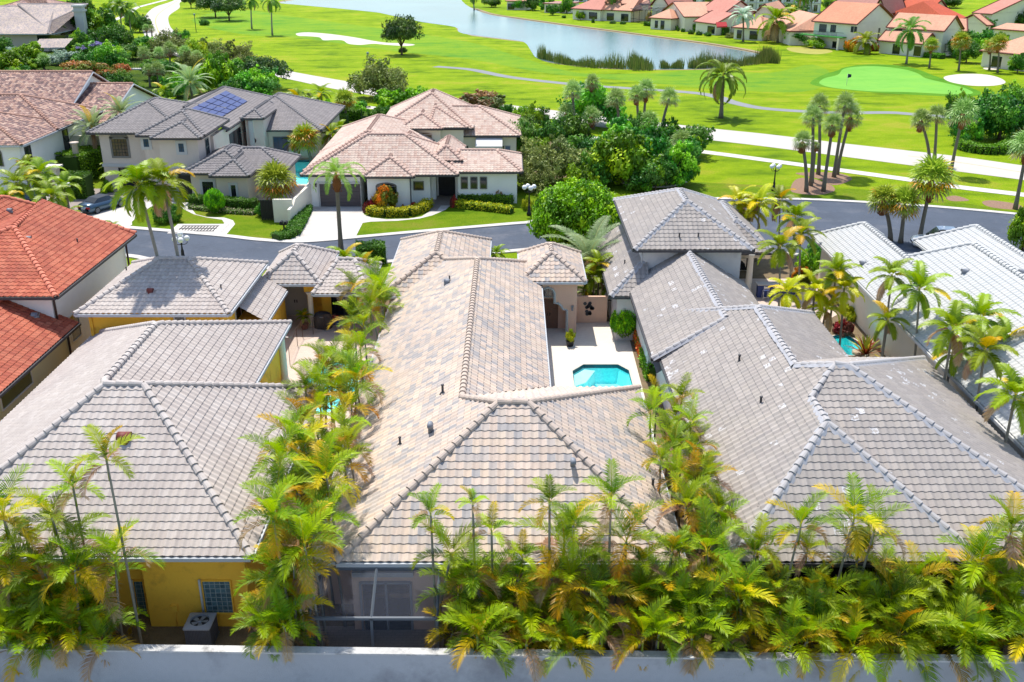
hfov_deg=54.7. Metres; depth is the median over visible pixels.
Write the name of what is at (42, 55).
sabal palm
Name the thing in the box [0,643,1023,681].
boundary wall
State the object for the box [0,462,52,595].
areca palm
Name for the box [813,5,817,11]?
window
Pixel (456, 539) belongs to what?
areca palm
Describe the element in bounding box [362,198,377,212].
shrub
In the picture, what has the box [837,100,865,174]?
sabal palm
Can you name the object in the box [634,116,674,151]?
tree
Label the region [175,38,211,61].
tree
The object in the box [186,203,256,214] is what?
flower border
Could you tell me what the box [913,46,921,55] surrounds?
glass door
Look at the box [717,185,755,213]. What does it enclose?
yellow palm
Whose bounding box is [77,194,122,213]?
parked car
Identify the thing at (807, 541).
areca palm
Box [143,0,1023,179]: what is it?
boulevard
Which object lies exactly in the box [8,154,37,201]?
coconut palm
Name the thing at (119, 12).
royal palm
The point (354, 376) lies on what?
areca palm
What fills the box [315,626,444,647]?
cage floor
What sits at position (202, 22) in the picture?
round bush
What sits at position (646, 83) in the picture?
sabal palm
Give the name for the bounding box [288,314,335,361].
pool fence
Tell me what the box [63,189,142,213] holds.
forecourt
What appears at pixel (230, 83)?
tree
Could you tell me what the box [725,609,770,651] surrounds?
areca palm
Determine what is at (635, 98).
sabal palm
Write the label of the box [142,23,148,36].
sabal palm
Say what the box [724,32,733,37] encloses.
clipped bush
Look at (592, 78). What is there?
sabal palm
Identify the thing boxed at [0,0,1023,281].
ground
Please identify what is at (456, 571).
areca palm
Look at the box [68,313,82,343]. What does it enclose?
window
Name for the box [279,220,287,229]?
mailbox
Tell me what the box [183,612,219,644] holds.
air conditioner
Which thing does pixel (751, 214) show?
yellow palm
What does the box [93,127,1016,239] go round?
lawn
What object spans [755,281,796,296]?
bar counter
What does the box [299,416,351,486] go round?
areca palm
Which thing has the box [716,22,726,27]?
red awning
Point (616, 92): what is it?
sabal palm
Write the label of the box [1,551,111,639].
areca palm
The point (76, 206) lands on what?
coconut palm
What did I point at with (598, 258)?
garden palm
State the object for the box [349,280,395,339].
areca palm
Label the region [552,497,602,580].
areca palm
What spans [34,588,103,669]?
areca palm
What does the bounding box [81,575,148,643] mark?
areca palm
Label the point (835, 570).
dark patio doors
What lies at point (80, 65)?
shrub tree
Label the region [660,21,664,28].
glass door
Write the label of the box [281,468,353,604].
areca palm
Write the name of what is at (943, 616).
areca palm
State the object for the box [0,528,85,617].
areca palm
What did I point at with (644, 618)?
areca palm
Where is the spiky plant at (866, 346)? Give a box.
[845,334,881,356]
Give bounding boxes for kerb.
[121,197,1016,242]
[126,248,798,269]
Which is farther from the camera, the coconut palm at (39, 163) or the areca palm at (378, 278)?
the coconut palm at (39, 163)
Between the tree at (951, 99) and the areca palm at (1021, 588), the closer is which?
the areca palm at (1021, 588)
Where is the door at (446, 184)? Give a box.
[438,177,454,195]
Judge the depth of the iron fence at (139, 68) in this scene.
199.46 m
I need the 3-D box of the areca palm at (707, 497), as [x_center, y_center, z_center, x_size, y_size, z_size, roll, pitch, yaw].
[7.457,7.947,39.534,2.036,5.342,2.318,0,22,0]
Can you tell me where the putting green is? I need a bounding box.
[819,66,972,93]
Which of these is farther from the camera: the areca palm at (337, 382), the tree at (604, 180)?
the tree at (604, 180)
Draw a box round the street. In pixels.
[125,200,1023,265]
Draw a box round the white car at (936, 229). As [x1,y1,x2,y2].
[910,226,954,246]
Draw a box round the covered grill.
[313,311,332,329]
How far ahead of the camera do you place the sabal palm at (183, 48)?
199.66 m
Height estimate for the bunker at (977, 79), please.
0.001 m
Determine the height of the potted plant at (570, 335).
1.249 m
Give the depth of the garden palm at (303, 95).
146.65 m
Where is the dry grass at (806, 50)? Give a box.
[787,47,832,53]
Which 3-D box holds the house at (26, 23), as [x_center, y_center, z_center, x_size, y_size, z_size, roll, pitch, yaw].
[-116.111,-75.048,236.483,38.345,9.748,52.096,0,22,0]
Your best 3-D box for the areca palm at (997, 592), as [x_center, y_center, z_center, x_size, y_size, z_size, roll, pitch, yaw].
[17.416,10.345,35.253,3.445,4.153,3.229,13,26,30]
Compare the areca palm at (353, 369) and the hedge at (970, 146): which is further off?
the hedge at (970, 146)
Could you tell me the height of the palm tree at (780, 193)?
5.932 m
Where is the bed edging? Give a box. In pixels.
[610,180,688,187]
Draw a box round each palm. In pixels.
[0,165,44,199]
[0,185,24,199]
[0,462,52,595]
[0,513,58,578]
[0,515,22,572]
[0,523,44,607]
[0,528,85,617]
[0,548,41,615]
[0,550,53,618]
[0,571,76,643]
[0,586,86,669]
[0,589,37,647]
[0,601,56,681]
[1,476,87,628]
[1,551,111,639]
[5,584,49,625]
[7,605,86,678]
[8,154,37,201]
[15,157,67,199]
[15,578,104,670]
[25,180,75,207]
[26,507,113,593]
[29,522,115,643]
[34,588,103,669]
[34,601,114,663]
[35,454,105,599]
[36,52,50,69]
[41,576,110,641]
[48,171,82,208]
[52,586,144,643]
[53,544,145,641]
[53,604,139,681]
[60,575,113,638]
[61,516,165,643]
[62,423,144,643]
[66,105,111,148]
[70,205,83,211]
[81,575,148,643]
[99,160,176,256]
[100,92,143,120]
[107,0,129,23]
[116,1,141,31]
[133,157,197,255]
[137,45,151,59]
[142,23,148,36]
[142,62,154,86]
[148,24,154,36]
[151,46,164,61]
[151,61,165,86]
[152,82,173,96]
[161,39,177,62]
[167,58,213,100]
[178,44,193,56]
[192,49,203,60]
[230,584,309,662]
[230,591,285,659]
[233,473,312,645]
[233,526,316,628]
[238,424,316,500]
[238,566,291,638]
[241,451,315,623]
[242,0,261,28]
[246,585,323,665]
[248,577,317,643]
[252,524,338,643]
[254,158,298,199]
[254,623,301,645]
[255,404,317,509]
[255,516,336,645]
[257,454,341,596]
[257,508,347,646]
[258,408,330,507]
[258,598,330,646]
[259,0,284,34]
[259,492,330,646]
[259,559,313,645]
[262,390,328,477]
[262,433,337,586]
[266,496,343,646]
[278,573,333,643]
[281,360,332,439]
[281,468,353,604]
[282,136,301,153]
[285,88,308,96]
[286,432,361,532]
[287,350,352,467]
[288,120,322,162]
[292,338,337,428]
[297,379,341,479]
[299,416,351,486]
[300,93,318,98]
[301,333,346,428]
[301,483,359,626]
[307,157,365,249]
[308,83,334,100]
[309,351,360,452]
[310,364,367,425]
[312,391,369,457]
[312,424,373,497]
[319,122,342,144]
[320,334,378,404]
[321,336,374,413]
[324,371,380,440]
[326,242,360,256]
[326,345,392,413]
[327,294,376,359]
[330,119,345,132]
[331,412,373,478]
[332,351,385,406]
[333,88,358,113]
[336,268,366,330]
[336,323,381,380]
[337,295,389,366]
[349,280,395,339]
[350,251,383,282]
[351,250,373,259]
[351,255,394,318]
[354,265,400,321]
[357,276,403,333]
[407,482,454,645]
[407,513,488,647]
[414,539,499,635]
[422,600,472,647]
[436,601,513,672]
[438,580,498,647]
[440,532,505,645]
[441,546,545,648]
[442,600,520,678]
[454,485,488,613]
[455,603,501,650]
[466,501,514,646]
[467,598,518,648]
[470,548,540,648]
[479,607,536,667]
[489,542,549,648]
[491,244,509,257]
[493,580,571,646]
[495,605,567,681]
[497,584,574,678]
[498,528,542,608]
[501,576,550,642]
[513,500,611,626]
[518,580,594,669]
[519,474,576,648]
[522,544,577,648]
[528,532,609,626]
[536,608,606,681]
[541,215,620,291]
[550,585,592,642]
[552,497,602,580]
[552,599,593,653]
[556,102,575,116]
[560,546,648,648]
[561,78,585,114]
[565,534,613,637]
[565,612,617,649]
[572,605,629,664]
[574,458,644,635]
[577,278,606,295]
[577,596,635,651]
[578,495,670,641]
[581,105,601,138]
[582,249,612,295]
[583,260,606,295]
[583,563,629,649]
[584,73,600,129]
[592,275,605,295]
[596,556,679,650]
[601,556,671,646]
[606,86,627,118]
[606,595,682,671]
[610,602,672,670]
[614,540,668,649]
[625,386,677,441]
[627,84,645,113]
[629,601,664,649]
[630,604,686,662]
[632,552,696,650]
[634,569,712,652]
[636,374,673,437]
[637,78,658,112]
[640,111,661,126]
[641,439,680,493]
[641,575,682,650]
[644,419,704,501]
[646,409,686,482]
[646,570,748,678]
[650,530,697,641]
[651,447,698,512]
[652,412,707,525]
[653,470,723,570]
[654,599,722,670]
[655,524,702,644]
[657,372,704,490]
[658,86,679,126]
[658,495,747,645]
[659,392,694,486]
[660,450,722,583]
[661,431,721,556]
[663,574,736,651]
[666,567,722,633]
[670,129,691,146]
[670,393,713,519]
[673,556,733,645]
[674,420,720,531]
[677,474,725,575]
[679,450,737,566]
[688,481,744,585]
[692,552,778,650]
[692,604,754,669]
[694,495,749,600]
[695,59,746,118]
[699,564,782,651]
[703,534,749,651]
[710,556,770,619]
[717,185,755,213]
[719,583,813,677]
[723,575,793,645]
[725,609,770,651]
[728,5,757,41]
[730,512,793,641]
[733,195,770,228]
[733,529,782,649]
[737,183,778,261]
[746,548,806,649]
[748,594,836,678]
[756,6,794,42]
[757,580,805,633]
[765,490,841,650]
[767,274,811,308]
[769,576,853,655]
[774,523,833,634]
[777,603,843,679]
[779,566,840,651]
[783,5,800,12]
[792,129,813,191]
[792,566,865,647]
[793,0,809,10]
[795,268,836,311]
[800,103,823,185]
[800,587,849,652]
[801,0,815,12]
[804,471,900,650]
[806,291,852,331]
[807,590,856,652]
[808,92,830,174]
[810,141,819,182]
[810,596,905,681]
[816,515,904,603]
[820,112,844,191]
[821,268,865,345]
[822,597,884,652]
[823,599,893,652]
[825,582,940,681]
[828,572,940,670]
[832,89,857,177]
[833,484,911,608]
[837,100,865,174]
[840,571,893,622]
[847,545,920,650]
[852,594,943,672]
[856,555,955,653]
[862,561,928,650]
[862,584,962,681]
[865,607,935,681]
[867,182,900,240]
[884,185,922,242]
[885,540,957,608]
[889,16,931,63]
[897,589,1003,681]
[900,576,949,625]
[906,152,959,233]
[907,596,945,653]
[909,107,932,155]
[910,589,1005,681]
[913,551,953,607]
[922,37,940,67]
[922,533,1014,652]
[922,592,1007,681]
[924,602,963,653]
[925,103,947,154]
[927,600,1023,681]
[929,577,993,652]
[936,512,1023,611]
[938,596,1023,681]
[946,95,981,174]
[949,582,1014,653]
[951,30,972,70]
[956,544,1022,651]
[958,552,1023,615]
[966,564,1023,657]
[977,490,1023,599]
[980,580,1023,651]
[981,38,995,69]
[987,530,1023,649]
[989,32,1008,72]
[989,600,1023,663]
[996,574,1023,653]
[1001,504,1023,619]
[1006,126,1023,209]
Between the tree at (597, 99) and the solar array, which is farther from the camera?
the tree at (597, 99)
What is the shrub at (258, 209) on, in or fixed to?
on the lawn at (256, 226)
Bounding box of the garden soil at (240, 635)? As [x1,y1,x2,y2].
[58,255,1022,654]
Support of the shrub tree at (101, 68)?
on the ground cover at (140, 77)
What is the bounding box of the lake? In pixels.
[280,0,754,68]
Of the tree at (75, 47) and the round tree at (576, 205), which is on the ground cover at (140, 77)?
the tree at (75, 47)
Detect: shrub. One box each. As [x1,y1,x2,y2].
[100,179,113,193]
[203,188,225,212]
[254,199,268,215]
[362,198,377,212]
[398,47,406,52]
[450,195,456,207]
[520,195,533,210]
[609,310,635,338]
[791,266,811,283]
[794,249,819,272]
[804,243,821,257]
[832,319,854,338]
[843,37,859,51]
[844,303,856,321]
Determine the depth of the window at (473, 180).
99.15 m
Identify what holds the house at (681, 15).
on the ground at (332, 60)
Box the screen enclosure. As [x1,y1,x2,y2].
[308,563,440,647]
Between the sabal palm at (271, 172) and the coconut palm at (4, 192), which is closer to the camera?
the coconut palm at (4, 192)
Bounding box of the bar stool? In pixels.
[761,286,769,298]
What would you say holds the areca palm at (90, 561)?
on the garden soil at (240, 635)
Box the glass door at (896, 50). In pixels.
[892,44,900,53]
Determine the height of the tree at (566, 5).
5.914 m
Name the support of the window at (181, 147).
in the house at (238, 149)
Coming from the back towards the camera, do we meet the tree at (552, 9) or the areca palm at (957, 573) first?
the tree at (552, 9)
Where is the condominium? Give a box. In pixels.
[739,0,820,12]
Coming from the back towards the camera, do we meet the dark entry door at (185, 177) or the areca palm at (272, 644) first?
the dark entry door at (185, 177)
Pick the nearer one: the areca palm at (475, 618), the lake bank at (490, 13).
the areca palm at (475, 618)
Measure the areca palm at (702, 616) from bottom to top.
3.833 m
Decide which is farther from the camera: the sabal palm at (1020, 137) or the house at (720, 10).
the house at (720, 10)
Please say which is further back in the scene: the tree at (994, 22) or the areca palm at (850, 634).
the tree at (994, 22)
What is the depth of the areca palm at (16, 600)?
36.08 m
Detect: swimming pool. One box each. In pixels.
[295,159,309,184]
[306,361,363,414]
[570,363,634,386]
[832,335,867,355]
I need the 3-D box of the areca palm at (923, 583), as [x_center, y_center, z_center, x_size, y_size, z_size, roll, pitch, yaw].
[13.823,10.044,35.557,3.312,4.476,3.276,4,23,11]
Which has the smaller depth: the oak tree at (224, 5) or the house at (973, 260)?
the house at (973, 260)
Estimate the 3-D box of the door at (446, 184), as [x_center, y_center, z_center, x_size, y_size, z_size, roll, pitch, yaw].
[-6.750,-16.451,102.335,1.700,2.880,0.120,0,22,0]
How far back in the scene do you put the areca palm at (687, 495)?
37.61 m
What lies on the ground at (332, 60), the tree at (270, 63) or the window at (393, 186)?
the tree at (270, 63)
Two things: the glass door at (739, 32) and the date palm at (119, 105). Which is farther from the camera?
the glass door at (739, 32)
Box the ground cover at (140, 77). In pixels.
[7,40,372,128]
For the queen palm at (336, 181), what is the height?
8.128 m
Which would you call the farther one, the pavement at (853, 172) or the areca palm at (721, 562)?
the pavement at (853, 172)
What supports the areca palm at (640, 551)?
on the garden soil at (240, 635)
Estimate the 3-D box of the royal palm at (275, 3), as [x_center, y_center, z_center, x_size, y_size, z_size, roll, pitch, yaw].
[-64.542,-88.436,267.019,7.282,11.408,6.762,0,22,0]
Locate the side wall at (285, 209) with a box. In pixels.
[272,184,311,222]
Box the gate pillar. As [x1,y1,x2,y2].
[45,164,62,191]
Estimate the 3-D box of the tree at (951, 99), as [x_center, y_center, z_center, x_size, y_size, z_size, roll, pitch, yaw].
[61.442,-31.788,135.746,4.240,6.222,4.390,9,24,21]
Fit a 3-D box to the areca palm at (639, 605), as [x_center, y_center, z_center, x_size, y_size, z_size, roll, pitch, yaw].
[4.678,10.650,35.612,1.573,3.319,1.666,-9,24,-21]
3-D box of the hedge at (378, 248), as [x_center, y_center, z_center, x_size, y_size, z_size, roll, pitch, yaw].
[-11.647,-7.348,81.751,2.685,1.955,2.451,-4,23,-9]
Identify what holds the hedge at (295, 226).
on the lawn at (256, 226)
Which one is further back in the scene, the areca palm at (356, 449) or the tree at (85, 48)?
the tree at (85, 48)
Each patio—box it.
[185,185,306,199]
[284,312,386,443]
[538,322,656,446]
[741,279,836,321]
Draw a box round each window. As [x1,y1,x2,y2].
[0,151,3,166]
[0,371,33,411]
[24,145,32,164]
[62,128,69,149]
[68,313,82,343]
[109,135,130,157]
[132,580,148,614]
[140,138,152,149]
[173,317,185,320]
[175,141,187,154]
[199,179,215,193]
[200,580,234,614]
[204,137,209,155]
[228,183,238,197]
[235,307,243,319]
[273,137,288,151]
[376,183,396,193]
[413,181,423,189]
[420,132,431,137]
[461,177,467,188]
[470,177,477,188]
[475,137,501,148]
[480,177,486,188]
[505,145,510,149]
[543,289,552,297]
[589,12,596,18]
[707,26,714,33]
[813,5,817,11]
[830,25,835,31]
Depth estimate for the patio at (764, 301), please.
73.47 m
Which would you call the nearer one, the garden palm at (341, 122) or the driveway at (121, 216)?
the driveway at (121, 216)
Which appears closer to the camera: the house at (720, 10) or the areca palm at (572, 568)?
the areca palm at (572, 568)
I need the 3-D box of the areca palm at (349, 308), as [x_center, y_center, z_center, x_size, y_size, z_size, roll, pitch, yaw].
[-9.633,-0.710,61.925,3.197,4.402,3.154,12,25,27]
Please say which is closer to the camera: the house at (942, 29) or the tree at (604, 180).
the tree at (604, 180)
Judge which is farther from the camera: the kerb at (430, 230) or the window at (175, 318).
the kerb at (430, 230)
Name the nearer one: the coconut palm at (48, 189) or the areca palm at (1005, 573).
the areca palm at (1005, 573)
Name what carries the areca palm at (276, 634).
on the garden soil at (240, 635)
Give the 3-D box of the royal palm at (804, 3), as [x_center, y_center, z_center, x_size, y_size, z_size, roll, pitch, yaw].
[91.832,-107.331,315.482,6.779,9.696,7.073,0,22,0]
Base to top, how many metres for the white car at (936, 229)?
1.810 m
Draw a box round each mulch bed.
[791,178,834,194]
[796,172,851,184]
[947,196,968,200]
[982,200,1021,209]
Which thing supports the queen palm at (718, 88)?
on the ground at (332, 60)
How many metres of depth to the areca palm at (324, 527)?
35.54 m
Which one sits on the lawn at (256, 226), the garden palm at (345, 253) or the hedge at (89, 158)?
the hedge at (89, 158)
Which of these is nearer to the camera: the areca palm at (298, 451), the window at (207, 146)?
the areca palm at (298, 451)
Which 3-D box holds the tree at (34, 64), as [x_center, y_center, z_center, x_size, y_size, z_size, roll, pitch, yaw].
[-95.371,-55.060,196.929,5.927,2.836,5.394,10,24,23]
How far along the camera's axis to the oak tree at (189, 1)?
367.34 m
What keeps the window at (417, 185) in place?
in the house at (416, 148)
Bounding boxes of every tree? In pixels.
[0,36,13,51]
[0,47,26,69]
[4,64,30,69]
[12,41,43,58]
[19,57,49,69]
[47,49,78,63]
[59,60,96,71]
[65,0,96,9]
[65,27,93,50]
[69,7,124,40]
[70,40,104,61]
[71,41,93,52]
[87,39,132,66]
[91,63,130,77]
[95,22,134,46]
[101,0,120,10]
[102,68,138,83]
[120,43,149,58]
[123,11,153,31]
[132,35,156,47]
[139,58,178,80]
[146,27,189,56]
[149,88,175,99]
[158,72,194,96]
[172,29,190,38]
[172,50,204,69]
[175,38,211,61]
[181,0,196,7]
[194,0,237,16]
[195,50,242,91]
[197,37,221,60]
[210,0,247,20]
[214,39,254,61]
[218,76,249,89]
[232,56,253,75]
[233,64,280,94]
[238,54,293,79]
[342,100,367,114]
[346,54,408,96]
[366,104,390,115]
[371,184,398,206]
[374,85,427,107]
[380,14,424,54]
[459,89,505,109]
[481,0,501,6]
[500,104,530,113]
[509,115,565,154]
[511,0,523,7]
[517,100,549,126]
[517,159,556,195]
[519,134,591,190]
[523,0,539,10]
[526,176,620,249]
[539,0,554,9]
[546,4,559,14]
[551,111,594,142]
[556,79,628,125]
[558,133,606,151]
[559,0,575,12]
[564,161,599,182]
[575,11,585,19]
[575,147,617,186]
[586,128,664,184]
[597,116,656,138]
[617,154,679,190]
[623,111,657,130]
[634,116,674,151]
[639,135,701,185]
[639,155,673,191]
[645,11,651,21]
[659,115,715,151]
[679,156,700,183]
[755,226,808,306]
[761,184,800,247]
[773,201,815,277]
[780,216,825,295]
[784,2,810,12]
[784,33,809,41]
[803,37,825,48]
[812,252,862,316]
[821,0,835,7]
[866,256,913,356]
[867,300,909,356]
[886,260,952,355]
[917,299,989,379]
[923,329,970,382]
[943,0,962,7]
[944,87,972,125]
[946,29,963,57]
[947,290,1021,352]
[948,115,984,140]
[952,39,985,62]
[952,324,1019,410]
[960,87,1023,139]
[966,28,994,46]
[966,96,1005,138]
[974,362,1023,442]
[984,316,1023,349]
[985,16,997,30]
[992,31,1010,45]
[997,79,1023,99]
[1007,52,1023,72]
[1007,206,1023,250]
[1013,126,1023,135]
[1015,11,1023,23]
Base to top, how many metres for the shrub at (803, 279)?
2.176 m
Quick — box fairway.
[192,10,829,91]
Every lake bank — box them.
[279,0,753,69]
[475,8,510,16]
[510,17,758,53]
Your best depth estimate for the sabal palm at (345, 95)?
139.28 m
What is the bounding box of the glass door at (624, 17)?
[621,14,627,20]
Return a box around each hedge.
[54,144,103,179]
[59,169,94,198]
[187,193,258,209]
[270,204,313,239]
[339,113,349,124]
[341,107,362,120]
[355,238,387,263]
[365,197,433,217]
[454,199,514,213]
[457,192,513,204]
[632,328,641,357]
[637,347,655,381]
[643,21,677,29]
[692,24,729,34]
[923,51,946,58]
[953,134,1018,154]
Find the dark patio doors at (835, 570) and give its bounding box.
[750,561,1019,618]
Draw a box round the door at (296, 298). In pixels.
[284,287,307,314]
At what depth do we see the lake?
273.47 m
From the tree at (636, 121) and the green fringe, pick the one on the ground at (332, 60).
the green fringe
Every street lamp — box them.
[172,231,189,255]
[522,184,535,215]
[770,163,781,190]
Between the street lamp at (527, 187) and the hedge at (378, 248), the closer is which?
the hedge at (378, 248)
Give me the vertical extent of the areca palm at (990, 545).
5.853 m
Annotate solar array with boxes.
[191,91,246,115]
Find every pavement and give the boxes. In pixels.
[115,0,165,19]
[366,106,1023,196]
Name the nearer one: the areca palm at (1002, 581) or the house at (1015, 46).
the areca palm at (1002, 581)
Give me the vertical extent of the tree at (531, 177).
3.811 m
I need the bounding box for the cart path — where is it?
[435,66,949,117]
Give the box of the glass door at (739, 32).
[737,30,741,38]
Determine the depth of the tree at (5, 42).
221.75 m
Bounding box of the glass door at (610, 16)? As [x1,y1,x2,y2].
[607,13,613,20]
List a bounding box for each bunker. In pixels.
[296,32,414,45]
[944,74,1004,85]
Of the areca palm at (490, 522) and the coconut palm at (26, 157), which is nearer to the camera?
the areca palm at (490, 522)
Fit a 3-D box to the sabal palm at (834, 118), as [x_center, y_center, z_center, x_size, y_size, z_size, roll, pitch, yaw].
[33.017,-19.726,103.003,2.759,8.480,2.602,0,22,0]
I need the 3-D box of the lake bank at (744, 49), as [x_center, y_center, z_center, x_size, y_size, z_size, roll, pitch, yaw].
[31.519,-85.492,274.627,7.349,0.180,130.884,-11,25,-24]
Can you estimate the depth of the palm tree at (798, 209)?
74.80 m
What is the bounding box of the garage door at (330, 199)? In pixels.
[319,184,360,205]
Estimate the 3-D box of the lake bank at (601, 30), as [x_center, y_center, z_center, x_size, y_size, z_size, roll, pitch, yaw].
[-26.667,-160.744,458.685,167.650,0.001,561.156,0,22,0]
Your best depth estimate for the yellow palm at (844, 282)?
60.76 m
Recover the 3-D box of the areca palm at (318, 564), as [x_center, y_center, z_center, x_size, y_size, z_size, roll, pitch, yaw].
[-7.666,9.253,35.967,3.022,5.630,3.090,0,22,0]
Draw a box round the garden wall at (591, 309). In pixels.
[576,296,607,322]
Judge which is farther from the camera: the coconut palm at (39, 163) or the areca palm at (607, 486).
the coconut palm at (39, 163)
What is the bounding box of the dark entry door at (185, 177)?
[177,173,192,198]
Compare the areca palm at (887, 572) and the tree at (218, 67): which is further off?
the tree at (218, 67)
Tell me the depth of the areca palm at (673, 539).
35.55 m
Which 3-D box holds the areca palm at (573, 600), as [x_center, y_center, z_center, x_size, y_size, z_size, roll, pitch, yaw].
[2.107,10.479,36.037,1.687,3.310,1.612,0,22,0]
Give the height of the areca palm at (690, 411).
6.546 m
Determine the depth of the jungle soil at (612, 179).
109.25 m
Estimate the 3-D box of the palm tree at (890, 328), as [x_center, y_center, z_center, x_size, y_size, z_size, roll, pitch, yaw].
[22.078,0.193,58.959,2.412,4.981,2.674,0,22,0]
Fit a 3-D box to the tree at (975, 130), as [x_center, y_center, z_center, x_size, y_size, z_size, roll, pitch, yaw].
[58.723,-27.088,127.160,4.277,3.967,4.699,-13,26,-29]
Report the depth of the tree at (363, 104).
146.25 m
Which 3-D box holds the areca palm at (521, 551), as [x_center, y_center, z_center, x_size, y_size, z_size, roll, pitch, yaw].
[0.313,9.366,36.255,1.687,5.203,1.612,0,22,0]
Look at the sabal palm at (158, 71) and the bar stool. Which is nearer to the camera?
the bar stool
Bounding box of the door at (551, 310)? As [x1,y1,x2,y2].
[544,299,557,327]
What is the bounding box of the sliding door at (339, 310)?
[331,293,354,319]
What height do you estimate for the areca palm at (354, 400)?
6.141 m
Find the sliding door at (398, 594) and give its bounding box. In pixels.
[362,584,410,629]
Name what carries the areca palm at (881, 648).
on the garden soil at (240, 635)
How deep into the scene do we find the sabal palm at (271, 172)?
93.87 m
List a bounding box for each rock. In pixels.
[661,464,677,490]
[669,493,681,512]
[852,349,863,355]
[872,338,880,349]
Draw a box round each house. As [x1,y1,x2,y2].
[0,3,98,50]
[0,70,160,190]
[0,195,136,420]
[0,243,381,628]
[3,0,68,5]
[85,86,344,200]
[298,230,686,629]
[299,88,523,207]
[505,0,580,12]
[570,0,693,21]
[596,188,1023,621]
[648,2,708,30]
[693,0,787,34]
[731,10,817,44]
[811,1,893,49]
[811,221,1023,458]
[836,0,905,13]
[877,12,968,56]
[893,0,964,17]
[963,13,1023,39]
[972,0,1023,30]
[979,36,1023,70]
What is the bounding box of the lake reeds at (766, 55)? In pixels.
[700,45,781,67]
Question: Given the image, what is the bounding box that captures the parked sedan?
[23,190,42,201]
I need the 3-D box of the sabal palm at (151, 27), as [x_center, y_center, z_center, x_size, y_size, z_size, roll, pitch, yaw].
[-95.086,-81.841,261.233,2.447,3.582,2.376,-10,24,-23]
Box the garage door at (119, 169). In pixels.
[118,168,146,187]
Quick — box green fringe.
[810,64,980,96]
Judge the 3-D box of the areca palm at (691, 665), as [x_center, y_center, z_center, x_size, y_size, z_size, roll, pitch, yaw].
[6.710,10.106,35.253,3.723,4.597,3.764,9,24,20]
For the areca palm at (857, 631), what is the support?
on the garden soil at (240, 635)
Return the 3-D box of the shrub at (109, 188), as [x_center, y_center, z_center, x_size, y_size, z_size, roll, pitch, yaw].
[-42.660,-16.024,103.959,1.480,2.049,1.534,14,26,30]
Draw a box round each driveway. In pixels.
[87,197,234,233]
[291,205,449,239]
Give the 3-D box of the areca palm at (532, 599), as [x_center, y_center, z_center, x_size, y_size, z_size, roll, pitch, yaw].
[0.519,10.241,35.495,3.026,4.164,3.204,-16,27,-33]
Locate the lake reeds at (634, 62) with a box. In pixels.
[536,44,707,70]
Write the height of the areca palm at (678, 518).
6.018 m
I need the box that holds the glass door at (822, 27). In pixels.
[819,24,826,31]
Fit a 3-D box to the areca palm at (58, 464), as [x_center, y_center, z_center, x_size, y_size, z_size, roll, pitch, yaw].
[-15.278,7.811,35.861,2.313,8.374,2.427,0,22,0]
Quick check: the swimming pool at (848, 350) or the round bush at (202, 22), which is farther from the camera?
the round bush at (202, 22)
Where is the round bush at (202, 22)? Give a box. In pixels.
[198,19,209,25]
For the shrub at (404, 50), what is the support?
on the ground at (332, 60)
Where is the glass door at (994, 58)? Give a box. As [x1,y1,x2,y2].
[991,56,1001,67]
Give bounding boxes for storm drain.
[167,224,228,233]
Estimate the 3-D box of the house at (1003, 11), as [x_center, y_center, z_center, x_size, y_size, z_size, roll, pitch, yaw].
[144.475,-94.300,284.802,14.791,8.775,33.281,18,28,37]
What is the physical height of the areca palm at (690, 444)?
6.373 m
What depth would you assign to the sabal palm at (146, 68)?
175.94 m
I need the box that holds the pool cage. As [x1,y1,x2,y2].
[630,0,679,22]
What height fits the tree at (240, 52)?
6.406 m
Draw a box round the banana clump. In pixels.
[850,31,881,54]
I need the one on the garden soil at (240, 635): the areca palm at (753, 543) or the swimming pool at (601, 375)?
the areca palm at (753, 543)
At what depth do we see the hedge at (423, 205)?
95.28 m
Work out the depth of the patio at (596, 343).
64.28 m
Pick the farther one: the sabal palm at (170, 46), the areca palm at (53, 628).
the sabal palm at (170, 46)
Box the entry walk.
[430,195,450,210]
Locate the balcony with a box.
[799,29,845,49]
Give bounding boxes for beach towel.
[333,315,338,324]
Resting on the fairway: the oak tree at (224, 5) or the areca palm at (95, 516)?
the oak tree at (224, 5)
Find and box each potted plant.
[295,308,312,329]
[565,329,575,346]
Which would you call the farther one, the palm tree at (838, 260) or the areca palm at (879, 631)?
the palm tree at (838, 260)
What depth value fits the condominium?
348.11 m
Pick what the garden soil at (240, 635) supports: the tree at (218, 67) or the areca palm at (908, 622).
the areca palm at (908, 622)
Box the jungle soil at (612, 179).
[526,142,682,186]
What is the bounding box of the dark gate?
[260,200,273,219]
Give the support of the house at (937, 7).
on the ground at (332, 60)
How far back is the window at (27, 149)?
102.10 m
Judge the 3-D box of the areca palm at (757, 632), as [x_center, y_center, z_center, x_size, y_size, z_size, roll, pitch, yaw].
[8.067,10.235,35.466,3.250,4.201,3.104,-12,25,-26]
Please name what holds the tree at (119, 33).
on the ground cover at (140, 77)
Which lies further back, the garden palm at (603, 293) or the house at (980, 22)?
the house at (980, 22)
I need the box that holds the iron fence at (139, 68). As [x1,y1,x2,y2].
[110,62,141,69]
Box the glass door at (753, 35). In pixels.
[749,31,757,39]
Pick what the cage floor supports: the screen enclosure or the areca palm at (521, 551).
the screen enclosure

